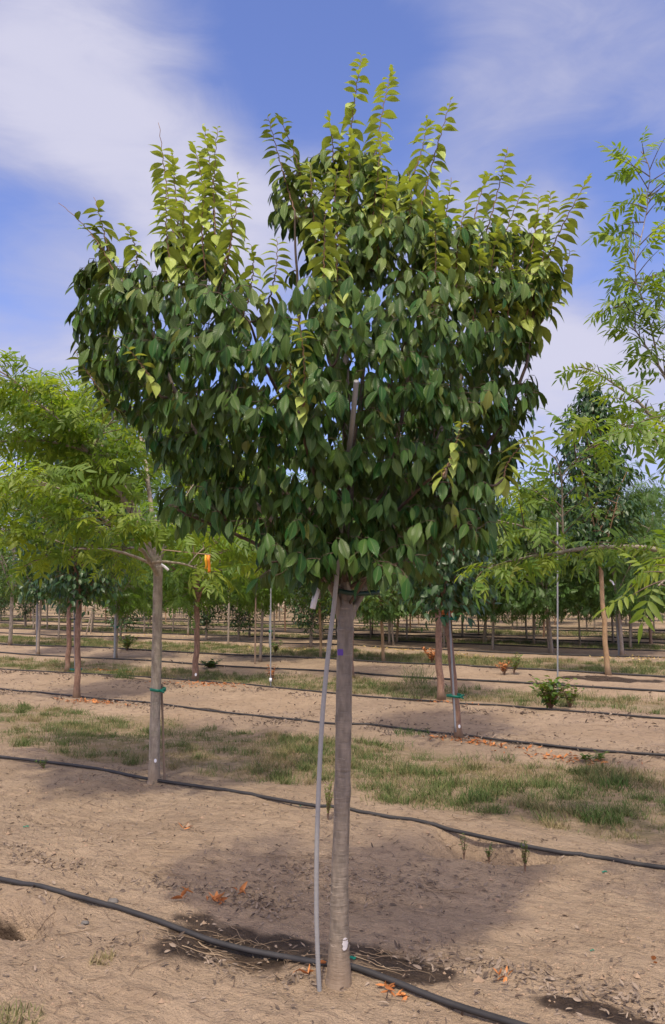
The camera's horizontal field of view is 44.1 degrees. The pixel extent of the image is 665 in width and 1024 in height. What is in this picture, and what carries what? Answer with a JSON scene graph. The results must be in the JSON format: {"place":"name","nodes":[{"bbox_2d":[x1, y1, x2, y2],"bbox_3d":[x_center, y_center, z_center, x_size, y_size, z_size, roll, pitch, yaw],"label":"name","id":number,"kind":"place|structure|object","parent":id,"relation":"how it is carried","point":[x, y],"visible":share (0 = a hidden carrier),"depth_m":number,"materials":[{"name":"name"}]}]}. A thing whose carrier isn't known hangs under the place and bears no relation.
{"place":"outdoors","nodes":[
{"label":"outdoors","id":0,"kind":"place"},
{"bbox_2d":[0,600,664,1023],"bbox_3d":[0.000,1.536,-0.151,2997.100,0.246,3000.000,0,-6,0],"label":"ground","id":1,"kind":"structure","parent":0,"point":[140,996],"depth_m":4.81,"materials":[{"name":"soil"}]},
{"bbox_2d":[0,570,14,618],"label":"bushy tree","id":2,"kind":"object","parent":1,"relation":"on","point":[2,602],"visible":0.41,"depth_m":34.27,"materials":[{"name":"green plant"}]},
{"bbox_2d":[0,472,39,645],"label":"young shade tree","id":3,"kind":"object","parent":1,"relation":"on","point":[2,593],"visible":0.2,"depth_m":23.32,"materials":[{"name":"green plant"}]},
{"bbox_2d":[0,996,48,1023],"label":"grass tuft","id":4,"kind":"object","parent":1,"relation":"on","point":[16,1011],"visible":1,"depth_m":2.93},
{"bbox_2d":[2,555,49,626],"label":"bushy tree","id":5,"kind":"object","parent":1,"relation":"on","point":[25,609],"visible":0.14,"depth_m":35.96,"materials":[{"name":"green plant"}]},
{"bbox_2d":[7,481,66,653],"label":"broadleaf tree","id":6,"kind":"object","parent":1,"relation":"on","point":[34,592],"visible":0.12,"depth_m":20.20,"materials":[{"name":"green plant"}]},
{"bbox_2d":[36,585,38,649],"bbox_3d":[-7.453,2.653,20.723,0.096,1.899,0.052,0,-6,0],"label":"metal stake","id":7,"kind":"object","parent":1,"relation":"on","point":[36,620],"visible":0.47,"depth_m":20.69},
{"bbox_2d":[21,571,69,639],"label":"young shade tree","id":8,"kind":"object","parent":1,"relation":"on","point":[59,602],"depth_m":26.84,"materials":[{"name":"green plant"}]},
{"bbox_2d":[51,603,82,622],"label":"bushy tree","id":9,"kind":"object","parent":1,"relation":"on","point":[64,612],"visible":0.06,"depth_m":40.90,"materials":[{"name":"green plant"}]},
{"bbox_2d":[20,462,117,671],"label":"broadleaf tree","id":10,"kind":"object","parent":1,"relation":"on","point":[68,649],"visible":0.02,"depth_m":16.02,"materials":[{"name":"green plant"}]},
{"bbox_2d":[0,380,145,697],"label":"broadleaf tree","id":11,"kind":"object","parent":1,"relation":"on","point":[76,581],"visible":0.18,"depth_m":11.45,"materials":[{"name":"green plant"}]},
{"bbox_2d":[54,697,136,705],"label":"orange litter","id":12,"kind":"object","parent":1,"relation":"on","point":[95,701],"visible":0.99,"depth_m":10.92,"materials":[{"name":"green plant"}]},
{"bbox_2d":[87,949,116,966],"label":"grass tuft","id":13,"kind":"object","parent":1,"relation":"on","point":[99,961],"visible":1,"depth_m":3.33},
{"bbox_2d":[113,584,117,657],"bbox_3d":[-4.999,2.538,18.904,0.056,1.765,0.053,-2,-6,22],"label":"metal stake","id":14,"kind":"object","parent":1,"relation":"on","point":[115,628],"visible":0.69,"depth_m":18.86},
{"bbox_2d":[108,662,137,678],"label":"grass tuft","id":15,"kind":"object","parent":1,"relation":"on","point":[119,674],"visible":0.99,"depth_m":13.99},
{"bbox_2d":[91,544,164,640],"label":"bushy tree","id":16,"kind":"object","parent":1,"relation":"on","point":[128,620],"visible":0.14,"depth_m":26.09,"materials":[{"name":"green plant"}]},
{"bbox_2d":[118,634,137,649],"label":"shrub","id":17,"kind":"object","parent":1,"relation":"on","point":[127,642],"visible":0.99,"depth_m":20.95,"materials":[{"name":"green plant"}]},
{"bbox_2d":[85,483,181,657],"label":"light green tree","id":18,"kind":"object","parent":1,"relation":"on","point":[140,604],"visible":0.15,"depth_m":18.91,"materials":[{"name":"green plant"}]},
{"bbox_2d":[101,553,165,631],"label":"young shade tree","id":19,"kind":"object","parent":1,"relation":"on","point":[145,597],"visible":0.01,"depth_m":31.28,"materials":[{"name":"green plant"}]},
{"bbox_2d":[131,560,173,612],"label":"fine leaved tree","id":20,"kind":"object","parent":1,"relation":"on","point":[164,602],"visible":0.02,"depth_m":34.61,"materials":[{"name":"green plant"}]},
{"bbox_2d":[0,330,311,784],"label":"feathery leaved tree","id":21,"kind":"object","parent":1,"relation":"on","point":[64,424],"visible":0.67,"depth_m":6.13,"materials":[{"name":"green plant"}]},
{"bbox_2d":[146,547,178,632],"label":"young shade tree","id":22,"kind":"object","parent":1,"relation":"on","point":[170,601],"visible":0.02,"depth_m":31.02,"materials":[{"name":"green plant"}]},
{"bbox_2d":[161,685,165,779],"bbox_3d":[-1.347,1.778,6.532,0.068,0.793,0.017,-3,-6,25],"label":"wooden stake","id":23,"kind":"object","parent":1,"relation":"on","point":[163,742],"visible":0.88,"depth_m":6.52,"materials":[{"name":"brown wood"}]},
{"bbox_2d":[171,888,188,898],"bbox_3d":[-0.733,1.840,3.953,0.081,0.049,0.064,0,-6,0],"label":"dead leaf cluster","id":24,"kind":"object","parent":1,"relation":"on","point":[181,895],"visible":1,"depth_m":3.95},
{"bbox_2d":[101,423,279,679],"bbox_3d":[-2.510,0.586,14.467,3.513,4.746,3.106,-1,-6,0],"label":"light green tree","id":25,"kind":"object","parent":1,"relation":"on","point":[180,602],"visible":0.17,"depth_m":14.20,"materials":[{"name":"green plant"}]},
{"bbox_2d":[163,544,219,634],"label":"young shade tree","id":26,"kind":"object","parent":1,"relation":"on","point":[181,594],"visible":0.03,"depth_m":28.59,"materials":[{"name":"green plant"}]},
{"bbox_2d":[145,680,251,687],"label":"orange litter","id":27,"kind":"object","parent":1,"relation":"on","point":[212,682],"visible":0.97,"depth_m":12.89,"materials":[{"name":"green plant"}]},
{"bbox_2d":[182,886,226,903],"bbox_3d":[-0.620,1.866,4.009,0.232,0.059,0.101,-4,-7,35],"label":"dead leaf cluster","id":28,"kind":"object","parent":1,"relation":"on","point":[216,897],"visible":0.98,"depth_m":3.97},
{"bbox_2d":[177,561,232,639],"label":"bushy tree","id":29,"kind":"object","parent":1,"relation":"on","point":[204,621],"visible":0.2,"depth_m":26.15,"materials":[{"name":"green plant"}]},
{"bbox_2d":[200,658,222,667],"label":"weed","id":30,"kind":"object","parent":1,"relation":"on","point":[210,664],"visible":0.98,"depth_m":16.47,"materials":[{"name":"green plant"}]},
{"bbox_2d":[227,596,229,644],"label":"wooden stake","id":31,"kind":"object","parent":1,"relation":"on","point":[228,622],"visible":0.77,"depth_m":23.69,"materials":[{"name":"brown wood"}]},
{"bbox_2d":[231,881,247,893],"bbox_3d":[-0.476,1.886,4.123,0.104,0.048,0.059,-1,-6,12],"label":"dead leaf cluster","id":32,"kind":"object","parent":1,"relation":"on","point":[242,888],"visible":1,"depth_m":4.12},
{"bbox_2d":[206,568,277,640],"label":"bushy tree","id":33,"kind":"object","parent":1,"relation":"on","point":[238,616],"visible":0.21,"depth_m":25.73,"materials":[{"name":"green plant"}]},
{"bbox_2d":[254,591,256,663],"bbox_3d":[-1.639,2.402,17.457,0.036,1.744,0.034,2,-6,-22],"label":"wooden stake","id":34,"kind":"object","parent":1,"relation":"on","point":[255,631],"visible":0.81,"depth_m":17.42,"materials":[{"name":"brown wood"}]},
{"bbox_2d":[202,465,312,661],"bbox_3d":[-1.421,0.960,18.461,3.188,4.783,3.277,-2,-6,18],"label":"light green tree","id":35,"kind":"object","parent":1,"relation":"on","point":[263,600],"visible":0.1,"depth_m":17.99,"materials":[{"name":"green plant"}]},
{"bbox_2d":[0,876,528,1023],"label":"irrigation hose","id":36,"kind":"object","parent":1,"relation":"on","point":[475,1011],"visible":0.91,"depth_m":3.36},
{"bbox_2d":[269,589,271,685],"bbox_3d":[-1.002,2.039,13.362,0.041,1.664,0.041,-2,-6,22],"label":"metal stake","id":37,"kind":"object","parent":1,"relation":"on","point":[270,679],"visible":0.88,"depth_m":13.35,"materials":[{"name":"grey metal"}]},
{"bbox_2d":[244,514,297,640],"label":"young shade tree","id":38,"kind":"object","parent":1,"relation":"on","point":[274,613],"visible":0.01,"depth_m":25.71,"materials":[{"name":"green plant"}]},
{"bbox_2d":[271,640,283,651],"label":"weed","id":39,"kind":"object","parent":1,"relation":"on","point":[275,648],"visible":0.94,"depth_m":20.77,"materials":[{"name":"green plant"}]},
{"bbox_2d":[280,583,335,647],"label":"bushy tree","id":40,"kind":"object","parent":1,"relation":"on","point":[307,619],"visible":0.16,"depth_m":22.37,"materials":[{"name":"green plant"}]},
{"bbox_2d":[293,960,325,973],"bbox_3d":[-0.082,1.786,3.184,0.146,0.060,0.088,4,-7,-34],"label":"dead leaf cluster","id":41,"kind":"object","parent":1,"relation":"on","point":[309,970],"visible":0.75,"depth_m":3.20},
{"bbox_2d":[286,471,360,656],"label":"young shade tree","id":42,"kind":"object","parent":1,"relation":"on","point":[307,591],"visible":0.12,"depth_m":19.05,"materials":[{"name":"green plant"}]},
{"bbox_2d":[59,52,591,990],"bbox_3d":[-0.040,-0.044,3.328,2.151,3.872,1.640,0,-6,0],"label":"ornamental cherry tree","id":43,"kind":"object","parent":1,"relation":"on","point":[503,312],"visible":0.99,"depth_m":3.06,"materials":[{"name":"green plant"}]},
{"bbox_2d":[310,587,319,608],"bbox_3d":[-0.066,0.335,3.201,0.046,0.090,0.016,1,-6,-6],"label":"tag strip","id":44,"kind":"object","parent":43,"relation":"hanging from","point":[314,601],"visible":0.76,"depth_m":3.19,"materials":[{"name":"white plastic"}]},
{"bbox_2d":[338,588,379,595],"bbox_3d":[0.104,0.319,3.263,0.167,0.028,0.162,0,-6,0],"label":"tie tape","id":45,"kind":"object","parent":43,"relation":"attached to","point":[360,593],"visible":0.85,"depth_m":3.19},
{"bbox_2d":[290,584,363,639],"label":"fine leaved tree","id":46,"kind":"object","parent":1,"relation":"on","point":[314,610],"visible":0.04,"depth_m":25.69,"materials":[{"name":"green plant"}]},
{"bbox_2d":[324,781,333,819],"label":"weed","id":47,"kind":"object","parent":1,"relation":"on","point":[328,805],"visible":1,"depth_m":5.35,"materials":[{"name":"green plant"}]},
{"bbox_2d":[0,675,663,1023],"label":"twig litter","id":48,"kind":"object","parent":1,"relation":"on","point":[242,940],"visible":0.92,"depth_m":3.78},
{"bbox_2d":[0,755,664,869],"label":"irrigation hose","id":49,"kind":"object","parent":1,"relation":"on","point":[559,852],"visible":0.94,"depth_m":5.39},
{"bbox_2d":[0,688,664,755],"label":"irrigation hose","id":50,"kind":"object","parent":1,"relation":"on","point":[560,746],"visible":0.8,"depth_m":8.91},
{"bbox_2d":[0,652,664,691],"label":"irrigation hose","id":51,"kind":"object","parent":1,"relation":"on","point":[603,687],"visible":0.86,"depth_m":14.66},
{"bbox_2d":[0,643,664,677],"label":"irrigation hose","id":52,"kind":"object","parent":1,"relation":"on","point":[662,676],"visible":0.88,"depth_m":17.24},
{"bbox_2d":[0,668,664,718],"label":"irrigation hose","id":53,"kind":"object","parent":1,"relation":"on","point":[641,716],"visible":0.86,"depth_m":11.45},
{"bbox_2d":[0,632,664,657],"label":"irrigation hose","id":54,"kind":"object","parent":1,"relation":"on","point":[368,646],"visible":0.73,"depth_m":21.75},
{"bbox_2d":[0,628,664,651],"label":"irrigation hose","id":55,"kind":"object","parent":1,"relation":"on","point":[371,640],"visible":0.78,"depth_m":24.24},
{"bbox_2d":[0,622,664,643],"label":"irrigation hose","id":56,"kind":"object","parent":1,"relation":"on","point":[377,634],"visible":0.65,"depth_m":28.44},
{"bbox_2d":[0,644,664,1023],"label":"leaf litter","id":57,"kind":"object","parent":1,"relation":"on","point":[428,960],"visible":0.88,"depth_m":4.11,"materials":[{"name":"plant"}]},
{"bbox_2d":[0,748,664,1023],"bbox_3d":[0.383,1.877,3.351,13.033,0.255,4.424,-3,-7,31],"label":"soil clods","id":58,"kind":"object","parent":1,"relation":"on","point":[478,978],"visible":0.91,"depth_m":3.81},
{"bbox_2d":[1,620,664,639],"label":"irrigation hose","id":59,"kind":"object","parent":1,"relation":"on","point":[380,631],"visible":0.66,"depth_m":31.04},
{"bbox_2d":[2,617,663,633],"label":"irrigation hose","id":60,"kind":"object","parent":1,"relation":"on","point":[387,626],"visible":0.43,"depth_m":35.08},
{"bbox_2d":[3,615,664,630],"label":"irrigation hose","id":61,"kind":"object","parent":1,"relation":"on","point":[385,623],"visible":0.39,"depth_m":37.66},
{"bbox_2d":[314,380,358,991],"bbox_3d":[0.034,0.686,2.873,0.076,2.181,0.657,1,-6,-13],"label":"metal stake","id":62,"kind":"object","parent":1,"relation":"on","point":[323,701],"visible":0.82,"depth_m":3.09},
{"bbox_2d":[293,433,398,676],"bbox_3d":[0.499,0.668,14.607,3.073,4.567,2.877,0,-6,0],"label":"young shade tree","id":63,"kind":"object","parent":1,"relation":"on","point":[366,598],"visible":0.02,"depth_m":14.52,"materials":[{"name":"green plant"}]},
{"bbox_2d":[321,488,420,660],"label":"fine leaved tree","id":64,"kind":"object","parent":1,"relation":"on","point":[384,615],"visible":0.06,"depth_m":17.90,"materials":[{"name":"green plant"}]},
{"bbox_2d":[375,981,395,996],"bbox_3d":[0.214,1.790,3.089,0.105,0.062,0.100,-3,-6,27],"label":"dead leaf cluster","id":65,"kind":"object","parent":1,"relation":"on","point":[387,987],"visible":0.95,"depth_m":3.07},
{"bbox_2d":[368,595,416,644],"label":"fine leaved tree","id":66,"kind":"object","parent":1,"relation":"on","point":[389,633],"visible":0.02,"depth_m":23.58,"materials":[{"name":"green plant"}]},
{"bbox_2d":[382,597,417,641],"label":"fine leaved tree","id":67,"kind":"object","parent":1,"relation":"on","point":[397,632],"depth_m":24.35,"materials":[{"name":"green plant"}]},
{"bbox_2d":[393,726,428,736],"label":"grass tuft","id":68,"kind":"object","parent":1,"relation":"on","point":[419,732],"visible":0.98,"depth_m":8.51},
{"bbox_2d":[391,655,435,684],"bbox_3d":[1.397,2.645,13.760,0.942,0.498,1.035,0,-6,0],"label":"grass tuft","id":69,"kind":"object","parent":1,"relation":"on","point":[420,678],"visible":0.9,"depth_m":13.86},
{"bbox_2d":[421,647,434,662],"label":"weed","id":70,"kind":"object","parent":1,"relation":"on","point":[431,657],"visible":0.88,"depth_m":17.59,"materials":[{"name":"orange plant"}]},
{"bbox_2d":[407,777,452,801],"bbox_3d":[0.727,2.095,6.196,0.452,0.130,0.444,0,-6,0],"label":"grass tuft","id":71,"kind":"object","parent":1,"relation":"on","point":[438,792],"visible":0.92,"depth_m":6.18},
{"bbox_2d":[360,422,517,700],"bbox_3d":[1.518,0.626,11.997,2.407,4.201,2.218,-1,-6,0],"label":"broadleaf tree","id":72,"kind":"object","parent":1,"relation":"on","point":[441,696],"visible":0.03,"depth_m":11.77,"materials":[{"name":"green plant"}]},
{"bbox_2d":[393,545,499,646],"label":"fine leaved tree","id":73,"kind":"object","parent":1,"relation":"on","point":[433,615],"depth_m":22.54,"materials":[{"name":"green plant"}]},
{"bbox_2d":[447,584,456,731],"bbox_3d":[1.189,1.450,8.190,0.078,1.463,0.020,0,-6,0],"label":"stake","id":74,"kind":"object","parent":1,"relation":"on","point":[453,692],"visible":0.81,"depth_m":8.17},
{"bbox_2d":[458,833,467,858],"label":"weed","id":75,"kind":"object","parent":1,"relation":"on","point":[464,847],"visible":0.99,"depth_m":4.69,"materials":[{"name":"green plant"}]},
{"bbox_2d":[356,360,570,737],"bbox_3d":[1.137,0.209,8.424,2.287,4.186,2.534,-4,-6,0],"label":"broadleaf tree","id":76,"kind":"object","parent":1,"relation":"on","point":[440,597],"visible":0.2,"depth_m":8.18,"materials":[{"name":"green plant"}]},
{"bbox_2d":[446,693,463,698],"bbox_3d":[1.222,1.836,8.206,0.166,0.054,0.171,0,-6,0],"label":"tie tape","id":77,"kind":"object","parent":76,"relation":"attached to","point":[459,695],"visible":0.96,"depth_m":8.14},
{"bbox_2d":[456,787,493,802],"bbox_3d":[1.081,2.091,6.101,0.376,0.109,0.370,0,-6,0],"label":"grass tuft","id":78,"kind":"object","parent":1,"relation":"on","point":[473,795],"visible":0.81,"depth_m":6.06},
{"bbox_2d":[423,735,541,748],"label":"orange litter","id":79,"kind":"object","parent":1,"relation":"on","point":[484,741],"visible":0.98,"depth_m":8.08,"materials":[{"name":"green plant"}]},
{"bbox_2d":[484,842,493,861],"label":"weed","id":80,"kind":"object","parent":1,"relation":"on","point":[488,854],"visible":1,"depth_m":4.57,"materials":[{"name":"green plant"}]},
{"bbox_2d":[474,497,519,641],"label":"fine leaved tree","id":81,"kind":"object","parent":1,"relation":"on","point":[497,556],"depth_m":24.98,"materials":[{"name":"green plant"}]},
{"bbox_2d":[456,498,541,649],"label":"fine leaved tree","id":82,"kind":"object","parent":1,"relation":"on","point":[493,612],"visible":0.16,"depth_m":21.23,"materials":[{"name":"green plant"}]},
{"bbox_2d":[493,966,512,981],"bbox_3d":[0.666,1.805,3.213,0.076,0.044,0.059,3,-7,-32],"label":"dead leaf cluster","id":83,"kind":"object","parent":1,"relation":"on","point":[505,978],"visible":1,"depth_m":3.21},
{"bbox_2d":[495,660,512,674],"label":"weed","id":84,"kind":"object","parent":1,"relation":"on","point":[504,667],"visible":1,"depth_m":15.05,"materials":[{"name":"orange plant"}]},
{"bbox_2d":[487,775,527,791],"bbox_3d":[1.350,2.141,6.473,0.351,0.093,0.342,0,-6,0],"label":"grass tuft","id":85,"kind":"object","parent":1,"relation":"on","point":[505,779],"visible":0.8,"depth_m":6.45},
{"bbox_2d":[507,652,522,672],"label":"weed","id":86,"kind":"object","parent":1,"relation":"on","point":[516,664],"visible":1,"depth_m":15.04,"materials":[{"name":"green plant"}]},
{"bbox_2d":[520,840,529,870],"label":"weed","id":87,"kind":"object","parent":1,"relation":"on","point":[524,857],"visible":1,"depth_m":4.40,"materials":[{"name":"green plant"}]},
{"bbox_2d":[497,502,571,644],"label":"fine leaved tree","id":88,"kind":"object","parent":1,"relation":"on","point":[533,627],"depth_m":24.27,"materials":[{"name":"green plant"}]},
{"bbox_2d":[545,611,549,652],"bbox_3d":[5.408,2.953,20.632,0.107,1.299,0.060,0,-6,0],"label":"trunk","id":89,"kind":"object","parent":1,"relation":"on","point":[548,644],"visible":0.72,"depth_m":20.59,"materials":[{"name":"brown wood"}]},
{"bbox_2d":[480,479,624,653],"bbox_3d":[5.261,1.339,20.596,4.035,4.460,2.853,-4,-7,34],"label":"fine leaved tree","id":90,"kind":"object","parent":1,"relation":"on","point":[545,596],"visible":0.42,"depth_m":20.08,"materials":[{"name":"green plant"}]},
{"bbox_2d":[528,675,576,708],"bbox_3d":[2.763,2.298,10.383,0.610,0.446,0.525,4,-7,-35],"label":"shrub","id":91,"kind":"object","parent":1,"relation":"on","point":[549,695],"visible":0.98,"depth_m":10.36,"materials":[{"name":"green plant"}]},
{"bbox_2d":[557,522,558,698],"bbox_3d":[3.252,1.442,11.859,0.090,2.595,0.024,0,-6,0],"label":"metal stake","id":92,"kind":"object","parent":1,"relation":"on","point":[557,614],"visible":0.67,"depth_m":11.84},
{"bbox_2d":[454,125,664,643],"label":"feathery leaved tree","id":93,"kind":"object","parent":1,"relation":"on","point":[645,429],"visible":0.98,"depth_m":5.14,"materials":[{"name":"green plant"}]},
{"bbox_2d":[492,748,642,764],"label":"orange litter","id":94,"kind":"object","parent":1,"relation":"on","point":[565,755],"visible":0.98,"depth_m":7.42,"materials":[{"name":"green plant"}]},
{"bbox_2d":[556,683,584,706],"bbox_3d":[3.090,2.388,10.719,0.365,0.359,0.304,-5,-7,40],"label":"shrub","id":95,"kind":"object","parent":1,"relation":"on","point":[571,698],"visible":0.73,"depth_m":10.73,"materials":[{"name":"green plant"}]},
{"bbox_2d":[528,533,620,644],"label":"fine leaved tree","id":96,"kind":"object","parent":1,"relation":"on","point":[578,611],"visible":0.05,"depth_m":23.61,"materials":[{"name":"green plant"}]},
{"bbox_2d":[541,382,651,675],"bbox_3d":[4.861,0.290,15.005,1.920,5.396,1.987,-2,-6,0],"label":"pear tree","id":97,"kind":"object","parent":1,"relation":"on","point":[593,528],"visible":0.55,"depth_m":14.85,"materials":[{"name":"green plant"}]},
{"bbox_2d":[567,801,629,825],"bbox_3d":[1.765,2.019,5.522,0.408,0.126,0.375,0,-6,0],"label":"grass tuft","id":98,"kind":"object","parent":1,"relation":"on","point":[613,817],"visible":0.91,"depth_m":5.50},
{"bbox_2d":[592,750,607,760],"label":"weed","id":99,"kind":"object","parent":1,"relation":"on","point":[600,755],"visible":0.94,"depth_m":7.30,"materials":[{"name":"green plant"}]},
{"bbox_2d":[543,456,664,654],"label":"fine leaved tree","id":100,"kind":"object","parent":1,"relation":"on","point":[626,574],"visible":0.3,"depth_m":19.36,"materials":[{"name":"green plant"}]},
{"bbox_2d":[586,771,637,791],"bbox_3d":[2.234,2.129,6.532,0.440,0.147,0.400,0,-6,0],"label":"grass tuft","id":101,"kind":"object","parent":1,"relation":"on","point":[614,783],"visible":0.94,"depth_m":6.52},
{"bbox_2d":[585,550,644,642],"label":"fine leaved tree","id":102,"kind":"object","parent":1,"relation":"on","point":[612,626],"visible":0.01,"depth_m":24.97,"materials":[{"name":"green plant"}]},
{"bbox_2d":[615,610,619,654],"bbox_3d":[6.840,2.893,19.689,0.108,1.179,0.060,0,-6,0],"label":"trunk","id":103,"kind":"object","parent":1,"relation":"on","point":[618,643],"visible":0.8,"depth_m":19.66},
{"bbox_2d":[575,498,664,647],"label":"fine leaved tree","id":104,"kind":"object","parent":1,"relation":"on","point":[660,608],"visible":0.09,"depth_m":22.41,"materials":[{"name":"green plant"}]},
{"bbox_2d":[632,486,664,643],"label":"fine leaved tree","id":105,"kind":"object","parent":1,"relation":"on","point":[649,628],"visible":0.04,"depth_m":24.37,"materials":[{"name":"green plant"}]},
{"bbox_2d":[0,701,664,843],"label":"grass","id":106,"kind":"structure","parent":0,"point":[288,739],"depth_m":6.98,"materials":[{"name":"plant"}]},
{"bbox_2d":[0,654,664,714],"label":"grass","id":107,"kind":"structure","parent":0,"point":[374,688],"depth_m":13.21,"materials":[{"name":"plant"}]},
{"bbox_2d":[0,634,664,674],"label":"grass","id":108,"kind":"structure","parent":0,"point":[19,639],"depth_m":19.55,"materials":[{"name":"plant"}]},
{"bbox_2d":[0,623,664,649],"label":"grass","id":109,"kind":"structure","parent":0,"point":[429,639],"depth_m":27.54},
{"bbox_2d":[0,0,664,529],"label":"sky","id":110,"kind":"structure","parent":0,"point":[86,86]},
{"bbox_2d":[1,617,664,638],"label":"grass","id":111,"kind":"structure","parent":0,"point":[572,632],"depth_m":32.35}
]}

